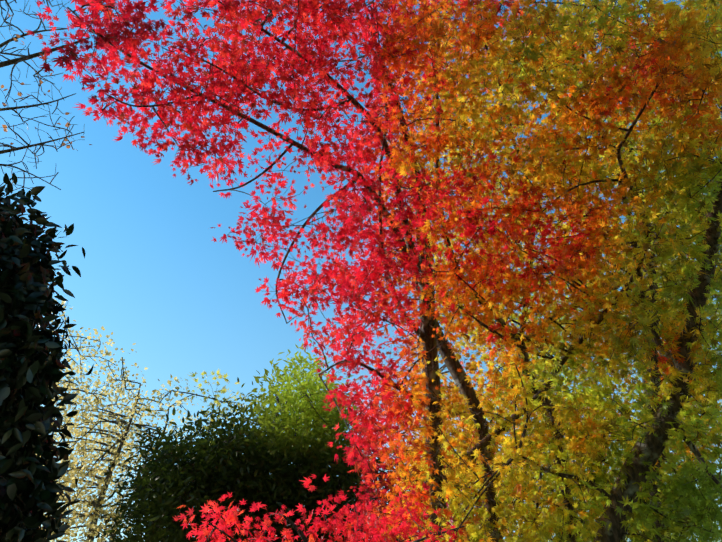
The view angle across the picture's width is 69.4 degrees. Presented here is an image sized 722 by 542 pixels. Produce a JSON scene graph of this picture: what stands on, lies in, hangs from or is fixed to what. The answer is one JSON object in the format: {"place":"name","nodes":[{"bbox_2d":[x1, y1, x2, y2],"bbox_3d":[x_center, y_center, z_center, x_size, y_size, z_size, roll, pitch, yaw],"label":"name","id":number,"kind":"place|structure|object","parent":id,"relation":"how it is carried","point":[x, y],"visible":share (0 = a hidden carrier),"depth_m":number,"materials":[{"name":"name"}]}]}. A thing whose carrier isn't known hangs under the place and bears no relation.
{"place":"outdoors","nodes":[
{"label":"outdoors","id":0,"kind":"place"},
{"bbox_2d":[0,0,91,196],"bbox_3d":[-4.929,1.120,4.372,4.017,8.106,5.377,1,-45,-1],"label":"bare tree","id":1,"kind":"object","parent":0,"point":[21,58],"depth_m":5.72,"materials":[{"name":"brown plant"}]},
{"bbox_2d":[0,172,93,541],"bbox_3d":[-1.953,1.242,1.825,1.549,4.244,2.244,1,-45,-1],"label":"evergreen","id":2,"kind":"object","parent":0,"point":[19,467],"depth_m":2.26,"materials":[{"name":"green plant"}]},
{"bbox_2d":[36,299,236,541],"bbox_3d":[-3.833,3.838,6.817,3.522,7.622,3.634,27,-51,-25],"label":"pale tree","id":3,"kind":"object","parent":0,"point":[73,473],"depth_m":7.83,"materials":[{"name":"beige plant"}]},
{"bbox_2d":[90,333,482,541],"bbox_3d":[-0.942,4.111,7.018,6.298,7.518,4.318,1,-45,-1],"label":"green tree","id":4,"kind":"object","parent":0,"point":[152,505],"depth_m":6.76,"materials":[{"name":"green plant"}]},
{"bbox_2d":[184,368,259,445],"bbox_3d":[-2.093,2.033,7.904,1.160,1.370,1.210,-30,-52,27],"label":"yellow crown leaves","id":5,"kind":"object","parent":4,"relation":"on","point":[224,390],"visible":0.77,"depth_m":7.88,"materials":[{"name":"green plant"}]},
{"bbox_2d":[173,474,464,541],"bbox_3d":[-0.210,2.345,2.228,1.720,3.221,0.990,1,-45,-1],"label":"maple","id":6,"kind":"object","parent":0,"point":[224,525],"depth_m":3.10,"materials":[{"name":"red plant"}]},
{"bbox_2d":[0,0,721,541],"label":"sky","id":7,"kind":"structure","parent":0,"point":[153,275],"materials":[{"name":"blue"}]},
{"bbox_2d":[25,0,721,541],"bbox_3d":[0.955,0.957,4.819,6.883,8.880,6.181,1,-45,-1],"label":"maple","id":8,"kind":"object","parent":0,"point":[693,220],"depth_m":3.82,"materials":[{"name":"red plant"}]}
]}

